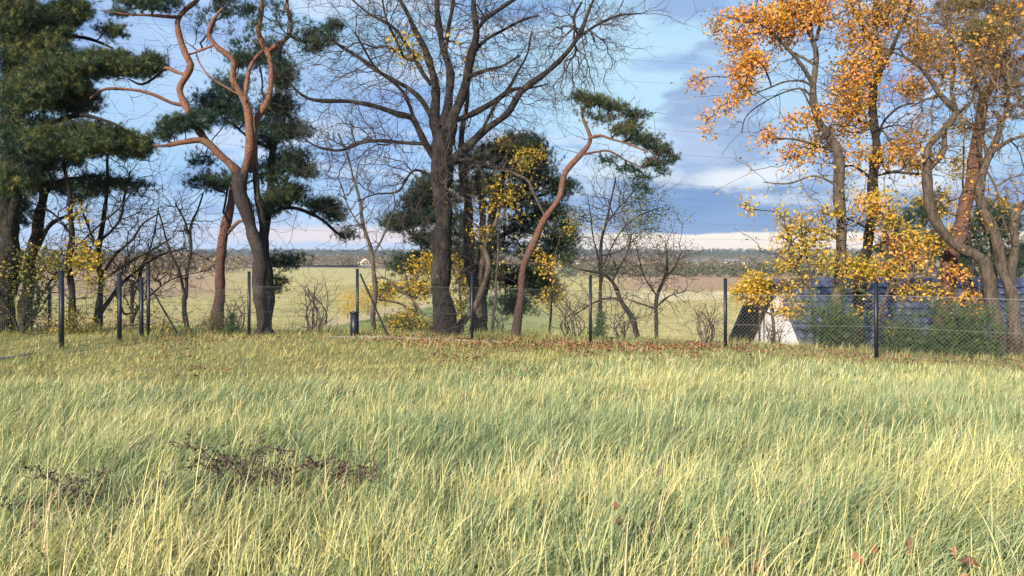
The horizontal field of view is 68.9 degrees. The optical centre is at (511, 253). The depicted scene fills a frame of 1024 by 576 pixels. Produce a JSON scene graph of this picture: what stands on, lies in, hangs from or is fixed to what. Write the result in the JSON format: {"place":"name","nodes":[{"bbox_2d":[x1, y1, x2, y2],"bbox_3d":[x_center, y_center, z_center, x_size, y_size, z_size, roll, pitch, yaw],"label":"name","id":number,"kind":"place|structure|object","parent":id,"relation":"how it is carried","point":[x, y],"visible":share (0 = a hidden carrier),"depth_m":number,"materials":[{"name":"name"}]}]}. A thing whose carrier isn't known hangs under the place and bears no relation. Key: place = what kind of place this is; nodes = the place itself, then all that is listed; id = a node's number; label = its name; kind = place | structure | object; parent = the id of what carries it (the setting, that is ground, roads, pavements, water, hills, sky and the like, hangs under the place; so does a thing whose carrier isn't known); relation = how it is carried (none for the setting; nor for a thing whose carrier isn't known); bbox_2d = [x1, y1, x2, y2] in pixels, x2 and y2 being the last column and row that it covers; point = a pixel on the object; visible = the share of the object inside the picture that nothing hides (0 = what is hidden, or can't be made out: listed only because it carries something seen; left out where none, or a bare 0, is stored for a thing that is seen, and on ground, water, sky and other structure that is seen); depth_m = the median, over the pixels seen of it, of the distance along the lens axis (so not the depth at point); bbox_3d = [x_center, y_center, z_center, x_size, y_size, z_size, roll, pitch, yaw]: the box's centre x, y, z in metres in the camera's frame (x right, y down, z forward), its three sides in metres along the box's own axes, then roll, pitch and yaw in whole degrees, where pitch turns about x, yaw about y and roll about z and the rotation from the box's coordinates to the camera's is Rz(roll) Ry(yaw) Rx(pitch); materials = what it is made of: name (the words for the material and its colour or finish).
{"place":"outdoors","nodes":[
{"label":"outdoors","id":0,"kind":"place"},
{"bbox_2d":[16,281,740,341],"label":"meadow grass","id":1,"kind":"structure","parent":0,"point":[192,316],"depth_m":114.87,"materials":[{"name":"plant"}]},
{"bbox_2d":[0,253,1023,575],"bbox_3d":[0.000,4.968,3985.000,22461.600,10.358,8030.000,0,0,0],"label":"ground","id":2,"kind":"structure","parent":0,"point":[344,277],"depth_m":18.73,"materials":[{"name":"plant"}]},
{"bbox_2d":[0,238,79,336],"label":"ochre bush","id":3,"kind":"object","parent":2,"relation":"on","point":[24,326],"visible":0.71,"depth_m":19.96,"materials":[{"name":"yellow plant"}]},
{"bbox_2d":[0,197,111,329],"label":"understorey tree","id":4,"kind":"object","parent":2,"relation":"on","point":[42,272],"visible":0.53,"depth_m":20.67,"materials":[{"name":"brown plant"}]},
{"bbox_2d":[0,453,118,521],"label":"dead weed plant","id":5,"kind":"object","parent":2,"relation":"on","point":[51,476],"visible":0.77,"depth_m":4.73,"materials":[{"name":"brown plant"}]},
{"bbox_2d":[0,270,143,359],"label":"panel fence","id":6,"kind":"object","parent":2,"relation":"on","point":[140,328],"visible":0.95,"depth_m":17.48,"materials":[{"name":"metal"}]},
{"bbox_2d":[16,280,133,330],"bbox_3d":[-13.057,1.937,21.766,3.724,2.464,0.283,0,0,-42],"label":"panel fence","id":7,"kind":"object","parent":2,"relation":"on","point":[101,319],"visible":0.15,"depth_m":21.70,"materials":[{"name":"metal"}]},
{"bbox_2d":[41,299,111,335],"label":"ochre bush","id":8,"kind":"object","parent":2,"relation":"on","point":[70,327],"visible":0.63,"depth_m":19.86,"materials":[{"name":"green plant"}]},
{"bbox_2d":[18,163,164,329],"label":"pine tree","id":9,"kind":"object","parent":2,"relation":"on","point":[84,178],"visible":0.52,"depth_m":21.14,"materials":[{"name":"green plant"}]},
{"bbox_2d":[0,140,187,332],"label":"understorey tree","id":10,"kind":"object","parent":2,"relation":"on","point":[71,218],"visible":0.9,"depth_m":20.39,"materials":[{"name":"brown plant"}]},
{"bbox_2d":[0,0,196,333],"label":"pine tree","id":11,"kind":"object","parent":2,"relation":"on","point":[39,73],"visible":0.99,"depth_m":19.45,"materials":[{"name":"green plant"}]},
{"bbox_2d":[30,484,167,526],"bbox_3d":[-2.472,1.605,4.548,0.782,0.318,0.383,0,0,0],"label":"dead weed plant","id":12,"kind":"object","parent":2,"relation":"on","point":[82,498],"visible":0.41,"depth_m":4.51,"materials":[{"name":"brown plant"}]},
{"bbox_2d":[38,116,214,329],"bbox_3d":[-11.268,-0.414,21.558,5.527,7.179,3.723,0,0,0],"label":"understorey tree","id":13,"kind":"object","parent":2,"relation":"on","point":[99,304],"visible":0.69,"depth_m":21.36,"materials":[{"name":"brown plant"}]},
{"bbox_2d":[98,300,191,332],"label":"ochre bush","id":14,"kind":"object","parent":2,"relation":"on","point":[135,324],"visible":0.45,"depth_m":20.89,"materials":[{"name":"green plant"}]},
{"bbox_2d":[44,222,247,325],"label":"understorey tree","id":15,"kind":"object","parent":2,"relation":"on","point":[123,284],"visible":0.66,"depth_m":21.98,"materials":[{"name":"brown plant"}]},
{"bbox_2d":[79,161,213,324],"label":"understorey tree","id":16,"kind":"object","parent":2,"relation":"on","point":[145,256],"visible":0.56,"depth_m":22.38,"materials":[{"name":"brown plant"}]},
{"bbox_2d":[143,467,222,508],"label":"dead weed plant","id":17,"kind":"object","parent":2,"relation":"on","point":[174,488],"visible":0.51,"depth_m":5.09,"materials":[{"name":"brown plant"}]},
{"bbox_2d":[128,153,238,330],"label":"young bare tree","id":18,"kind":"object","parent":2,"relation":"on","point":[186,276],"visible":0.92,"depth_m":21.43,"materials":[{"name":"brown plant"}]},
{"bbox_2d":[54,0,348,334],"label":"pine tree","id":19,"kind":"object","parent":2,"relation":"on","point":[188,120],"visible":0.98,"depth_m":19.88,"materials":[{"name":"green plant"}]},
{"bbox_2d":[196,306,229,334],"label":"brown bush","id":20,"kind":"object","parent":2,"relation":"on","point":[210,321],"visible":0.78,"depth_m":20.19,"materials":[{"name":"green plant"}]},
{"bbox_2d":[168,171,274,326],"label":"pine tree","id":21,"kind":"object","parent":2,"relation":"on","point":[226,228],"visible":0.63,"depth_m":21.91,"materials":[{"name":"red plant"}]},
{"bbox_2d":[180,488,274,537],"bbox_3d":[-1.771,1.628,4.582,0.602,0.288,0.351,0,0,-14],"label":"dead weed plant","id":22,"kind":"object","parent":2,"relation":"on","point":[227,513],"visible":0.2,"depth_m":4.56,"materials":[{"name":"brown plant"}]},
{"bbox_2d":[220,311,244,334],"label":"spruce sapling","id":23,"kind":"object","parent":2,"relation":"on","point":[229,329],"visible":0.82,"depth_m":19.97,"materials":[{"name":"green plant"}]},
{"bbox_2d":[201,277,265,329],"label":"bare bush","id":24,"kind":"object","parent":2,"relation":"on","point":[240,316],"visible":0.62,"depth_m":21.15,"materials":[{"name":"brown plant"}]},
{"bbox_2d":[164,433,349,507],"bbox_3d":[-1.835,1.558,5.170,1.368,0.514,0.668,0,0,29],"label":"dead weed plant","id":25,"kind":"object","parent":2,"relation":"on","point":[237,470],"visible":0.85,"depth_m":5.24,"materials":[{"name":"brown plant"}]},
{"bbox_2d":[158,25,377,326],"bbox_3d":[-7.819,-2.071,23.817,7.548,10.663,3.101,0,0,0],"label":"pine tree","id":26,"kind":"object","parent":2,"relation":"on","point":[284,196],"visible":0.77,"depth_m":23.84,"materials":[{"name":"green plant"}]},
{"bbox_2d":[224,450,391,518],"bbox_3d":[-1.312,1.555,4.894,1.095,0.482,0.415,0,0,0],"label":"dead weed plant","id":27,"kind":"object","parent":2,"relation":"on","point":[343,470],"visible":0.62,"depth_m":4.95,"materials":[{"name":"brown plant"}]},
{"bbox_2d":[279,260,344,332],"bbox_3d":[-5.382,1.544,20.693,1.924,2.777,2.193,0,0,0],"label":"bare bush","id":28,"kind":"object","parent":2,"relation":"on","point":[321,320],"visible":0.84,"depth_m":20.54,"materials":[{"name":"brown plant"}]},
{"bbox_2d":[272,265,359,267],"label":"road","id":29,"kind":"structure","parent":2,"relation":"on","point":[332,266],"depth_m":451.60,"materials":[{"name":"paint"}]},
{"bbox_2d":[336,284,361,318],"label":"golden bush","id":30,"kind":"object","parent":2,"relation":"on","point":[351,305],"visible":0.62,"depth_m":92.91,"materials":[{"name":"yellow plant"}]},
{"bbox_2d":[350,312,359,335],"bbox_3d":[-4.016,1.893,19.050,0.202,0.799,0.240,0,0,0],"label":"bollard","id":31,"kind":"object","parent":2,"relation":"on","point":[353,322],"visible":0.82,"depth_m":18.95,"materials":[{"name":"metal"}]},
{"bbox_2d":[354,285,380,316],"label":"golden bush","id":32,"kind":"object","parent":2,"relation":"on","point":[366,302],"visible":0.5,"depth_m":95.87,"materials":[{"name":"yellow plant"}]},
{"bbox_2d":[300,108,466,331],"bbox_3d":[-3.613,-0.884,21.030,5.016,7.539,3.047,0,0,0],"label":"young bare tree","id":33,"kind":"object","parent":2,"relation":"on","point":[375,278],"visible":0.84,"depth_m":20.93,"materials":[{"name":"brown plant"}]},
{"bbox_2d":[377,282,395,311],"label":"golden bush","id":34,"kind":"object","parent":2,"relation":"on","point":[385,302],"visible":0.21,"depth_m":102.01,"materials":[{"name":"yellow plant"}]},
{"bbox_2d":[353,247,451,329],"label":"young maple tree","id":35,"kind":"object","parent":2,"relation":"on","point":[420,285],"visible":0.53,"depth_m":21.38,"materials":[{"name":"yellow plant"}]},
{"bbox_2d":[372,306,432,332],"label":"bush","id":36,"kind":"object","parent":2,"relation":"on","point":[397,322],"visible":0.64,"depth_m":20.52,"materials":[{"name":"yellow plant"}]},
{"bbox_2d":[416,292,474,331],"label":"bare bush","id":37,"kind":"object","parent":2,"relation":"on","point":[449,320],"visible":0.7,"depth_m":19.69,"materials":[{"name":"brown plant"}]},
{"bbox_2d":[451,252,469,329],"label":"young maple tree","id":38,"kind":"object","parent":2,"relation":"on","point":[460,293],"visible":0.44,"depth_m":21.95,"materials":[{"name":"yellow plant"}]},
{"bbox_2d":[217,0,713,336],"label":"bare tree","id":39,"kind":"object","parent":2,"relation":"on","point":[443,126],"visible":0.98,"depth_m":19.72,"materials":[{"name":"brown plant"}]},
{"bbox_2d":[353,112,586,330],"bbox_3d":[-1.325,-0.620,23.445,7.482,7.780,2.864,0,0,4],"label":"pine tree","id":40,"kind":"object","parent":2,"relation":"on","point":[535,282],"visible":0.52,"depth_m":23.26,"materials":[{"name":"green plant"}]},
{"bbox_2d":[462,274,512,333],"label":"bare bush","id":41,"kind":"object","parent":2,"relation":"on","point":[496,321],"visible":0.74,"depth_m":20.42,"materials":[{"name":"brown plant"}]},
{"bbox_2d":[401,47,607,333],"bbox_3d":[-0.523,-1.458,20.829,5.795,8.670,3.415,0,0,38],"label":"young maple","id":42,"kind":"object","parent":2,"relation":"on","point":[488,261],"visible":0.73,"depth_m":21.05,"materials":[{"name":"yellow plant"}]},
{"bbox_2d":[0,345,1023,575],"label":"tall grass","id":43,"kind":"structure","parent":2,"relation":"on","point":[828,505],"depth_m":5.38,"materials":[{"name":"plant"}]},
{"bbox_2d":[10,522,101,537],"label":"fallen branch","id":44,"kind":"object","parent":43,"relation":"on","point":[22,531],"visible":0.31,"depth_m":4.12,"materials":[{"name":"brown wood"}]},
{"bbox_2d":[0,316,1023,389],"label":"short grass","id":45,"kind":"structure","parent":2,"relation":"on","point":[197,331],"depth_m":15.93,"materials":[{"name":"plant"}]},
{"bbox_2d":[1,330,1023,575],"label":"leaf litter","id":46,"kind":"object","parent":2,"relation":"on","point":[701,346],"visible":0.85,"depth_m":16.13,"materials":[{"name":"brown plant"}]},
{"bbox_2d":[466,135,558,331],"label":"young maple tree","id":47,"kind":"object","parent":2,"relation":"on","point":[521,164],"visible":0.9,"depth_m":20.57,"materials":[{"name":"yellow plant"}]},
{"bbox_2d":[20,246,1007,259],"bbox_3d":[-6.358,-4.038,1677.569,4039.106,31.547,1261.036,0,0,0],"label":"ridge forest","id":48,"kind":"object","parent":2,"relation":"on","point":[723,253],"visible":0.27,"depth_m":1452.86,"materials":[{"name":"green wood"}]},
{"bbox_2d":[20,247,1023,277],"bbox_3d":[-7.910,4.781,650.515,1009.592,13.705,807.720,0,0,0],"label":"woodland","id":49,"kind":"object","parent":2,"relation":"on","point":[728,267],"visible":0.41,"depth_m":341.64,"materials":[{"name":"plant"}]},
{"bbox_2d":[517,208,586,333],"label":"young maple tree","id":50,"kind":"object","parent":2,"relation":"on","point":[550,272],"visible":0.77,"depth_m":21.17,"materials":[{"name":"yellow plant"}]},
{"bbox_2d":[529,274,609,335],"bbox_3d":[1.877,1.753,20.505,2.097,2.502,2.283,0,0,-45],"label":"bare bush","id":51,"kind":"object","parent":2,"relation":"on","point":[569,319],"visible":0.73,"depth_m":20.56,"materials":[{"name":"brown plant"}]},
{"bbox_2d":[146,265,1023,364],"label":"chain link fence","id":52,"kind":"object","parent":2,"relation":"on","point":[725,315],"visible":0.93,"depth_m":17.58,"materials":[{"name":"metal"}]},
{"bbox_2d":[509,84,681,336],"bbox_3d":[2.351,-0.917,19.929,4.293,7.231,2.628,0,0,22],"label":"pine tree","id":53,"kind":"object","parent":2,"relation":"on","point":[607,105],"visible":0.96,"depth_m":19.52,"materials":[{"name":"green plant"}]},
{"bbox_2d":[581,309,612,340],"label":"spruce sapling","id":54,"kind":"object","parent":2,"relation":"on","point":[595,330],"visible":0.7,"depth_m":19.25,"materials":[{"name":"green plant"}]},
{"bbox_2d":[536,189,676,337],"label":"bare tree","id":55,"kind":"object","parent":2,"relation":"on","point":[626,309],"visible":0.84,"depth_m":20.36,"materials":[{"name":"brown plant"}]},
{"bbox_2d":[543,142,694,335],"bbox_3d":[2.885,-0.124,20.988,4.175,6.198,3.397,0,0,0],"label":"willow tree","id":56,"kind":"object","parent":2,"relation":"on","point":[625,202],"visible":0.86,"depth_m":20.96,"materials":[{"name":"grey plant"}]},
{"bbox_2d":[585,278,653,337],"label":"bare bush","id":57,"kind":"object","parent":2,"relation":"on","point":[614,328],"visible":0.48,"depth_m":20.91,"materials":[{"name":"brown plant"}]},
{"bbox_2d":[592,202,713,338],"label":"thorn tree","id":58,"kind":"object","parent":2,"relation":"on","point":[667,273],"visible":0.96,"depth_m":19.96,"materials":[{"name":"brown plant"}]},
{"bbox_2d":[692,259,710,261],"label":"distant house","id":59,"kind":"structure","parent":2,"relation":"on","point":[702,260],"depth_m":603.09,"materials":[{"name":"white"}]},
{"bbox_2d":[674,280,742,342],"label":"bare bush","id":60,"kind":"object","parent":2,"relation":"on","point":[711,325],"visible":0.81,"depth_m":18.50,"materials":[{"name":"brown plant"}]},
{"bbox_2d":[714,261,801,342],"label":"young maple tree","id":61,"kind":"object","parent":2,"relation":"on","point":[753,284],"visible":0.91,"depth_m":18.10,"materials":[{"name":"yellow plant"}]},
{"bbox_2d":[738,311,796,344],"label":"bare bush","id":62,"kind":"object","parent":2,"relation":"on","point":[777,333],"visible":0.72,"depth_m":17.99,"materials":[{"name":"brown plant"}]},
{"bbox_2d":[671,0,893,346],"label":"maple tree","id":63,"kind":"object","parent":2,"relation":"on","point":[788,15],"visible":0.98,"depth_m":18.36,"materials":[{"name":"orange plant"}]},
{"bbox_2d":[734,188,845,344],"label":"young maple tree","id":64,"kind":"object","parent":2,"relation":"on","point":[791,234],"visible":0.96,"depth_m":17.95,"materials":[{"name":"yellow plant"}]},
{"bbox_2d":[789,281,883,347],"bbox_3d":[7.444,1.740,17.335,1.943,2.317,1.865,0,0,11],"label":"green conifer bush","id":65,"kind":"object","parent":2,"relation":"on","point":[839,333],"visible":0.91,"depth_m":17.25,"materials":[{"name":"green plant"}]},
{"bbox_2d":[763,0,967,346],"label":"maple tree","id":66,"kind":"object","parent":2,"relation":"on","point":[859,77],"visible":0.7,"depth_m":19.27,"materials":[{"name":"orange plant"}]},
{"bbox_2d":[727,278,1023,356],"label":"tiled house","id":67,"kind":"structure","parent":2,"relation":"on","point":[823,286],"depth_m":26.64,"materials":[{"name":"tile"}]},
{"bbox_2d":[954,289,971,296],"bbox_3d":[16.050,1.435,26.750,0.600,0.330,0.400,0,0,0],"label":"roof window","id":68,"kind":"structure","parent":67,"relation":"in","point":[957,293],"depth_m":26.55,"materials":[{"name":"glass"}]},
{"bbox_2d":[831,179,960,348],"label":"young maple tree","id":69,"kind":"object","parent":2,"relation":"on","point":[890,274],"visible":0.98,"depth_m":17.72,"materials":[{"name":"yellow plant"}]},
{"bbox_2d":[861,305,932,352],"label":"green conifer bush","id":70,"kind":"object","parent":2,"relation":"on","point":[898,340],"visible":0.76,"depth_m":16.64,"materials":[{"name":"green plant"}]},
{"bbox_2d":[815,0,1023,355],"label":"twisted tree","id":71,"kind":"object","parent":2,"relation":"on","point":[988,275],"visible":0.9,"depth_m":17.30,"materials":[{"name":"brown plant"}]},
{"bbox_2d":[873,193,1023,277],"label":"pine tree","id":72,"kind":"object","parent":2,"relation":"on","point":[982,248],"visible":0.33,"depth_m":32.69,"materials":[{"name":"green plant"}]},
{"bbox_2d":[892,0,1023,354],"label":"pine tree","id":73,"kind":"object","parent":2,"relation":"on","point":[963,230],"visible":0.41,"depth_m":18.26,"materials":[{"name":"red plant"}]},
{"bbox_2d":[907,298,1013,356],"bbox_3d":[9.976,1.973,16.580,2.443,2.057,2.009,0,0,0],"label":"green conifer bush","id":74,"kind":"object","parent":2,"relation":"on","point":[959,336],"visible":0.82,"depth_m":16.36,"materials":[{"name":"green plant"}]},
{"bbox_2d":[906,106,1021,355],"bbox_3d":[11.461,-0.507,18.859,2.956,6.469,1.095,0,0,0],"label":"young maple tree","id":75,"kind":"object","parent":2,"relation":"on","point":[939,194],"visible":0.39,"depth_m":18.88,"materials":[{"name":"orange plant"}]},
{"bbox_2d":[913,0,1023,357],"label":"twisted tree","id":76,"kind":"object","parent":2,"relation":"on","point":[1006,271],"visible":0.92,"depth_m":16.84,"materials":[{"name":"brown plant"}]},
{"bbox_2d":[938,258,999,356],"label":"young maple tree","id":77,"kind":"object","parent":2,"relation":"on","point":[971,296],"visible":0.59,"depth_m":17.84,"materials":[{"name":"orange plant"}]},
{"bbox_2d":[954,315,1023,357],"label":"bare bush","id":78,"kind":"object","parent":2,"relation":"on","point":[1010,349],"visible":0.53,"depth_m":16.19,"materials":[{"name":"brown plant"}]},
{"bbox_2d":[987,339,1007,360],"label":"spruce sapling","id":79,"kind":"object","parent":2,"relation":"on","point":[996,352],"visible":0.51,"depth_m":15.56,"materials":[{"name":"green plant"}]},
{"bbox_2d":[0,0,1023,252],"label":"sky","id":80,"kind":"structure","parent":0,"point":[680,45],"materials":[{"name":"blue"}]},
{"bbox_2d":[82,223,739,239],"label":"power line","id":81,"kind":"object","parent":80,"relation":"in","point":[392,232],"visible":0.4,"depth_m":82.56,"materials":[{"name":"black metal"}]},
{"bbox_2d":[90,160,817,206],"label":"power line","id":82,"kind":"object","parent":80,"relation":"in","point":[410,182],"visible":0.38,"depth_m":83.59,"materials":[{"name":"black metal"}]},
{"bbox_2d":[57,194,878,229],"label":"power line","id":83,"kind":"object","parent":80,"relation":"in","point":[583,219],"visible":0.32,"depth_m":89.20,"materials":[{"name":"black metal"}]},
{"bbox_2d":[94,19,944,78],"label":"power line","id":84,"kind":"object","parent":80,"relation":"in","point":[482,49],"visible":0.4,"depth_m":81.83,"materials":[{"name":"black metal"}]},
{"bbox_2d":[67,109,1010,173],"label":"power line","id":85,"kind":"object","parent":80,"relation":"in","point":[556,146],"visible":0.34,"depth_m":87.67,"materials":[{"name":"black metal"}]},
{"bbox_2d":[74,39,1020,103],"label":"power line","id":86,"kind":"object","parent":80,"relation":"in","point":[507,72],"visible":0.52,"depth_m":85.63,"materials":[{"name":"black metal"}]},
{"bbox_2d":[107,79,1019,155],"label":"power line","id":87,"kind":"object","parent":80,"relation":"in","point":[485,114],"visible":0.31,"depth_m":78.80,"materials":[{"name":"black metal"}]},
{"bbox_2d":[217,143,952,204],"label":"power line","id":88,"kind":"object","parent":80,"relation":"in","point":[608,178],"visible":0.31,"depth_m":87.73,"materials":[{"name":"black metal"}]}
]}

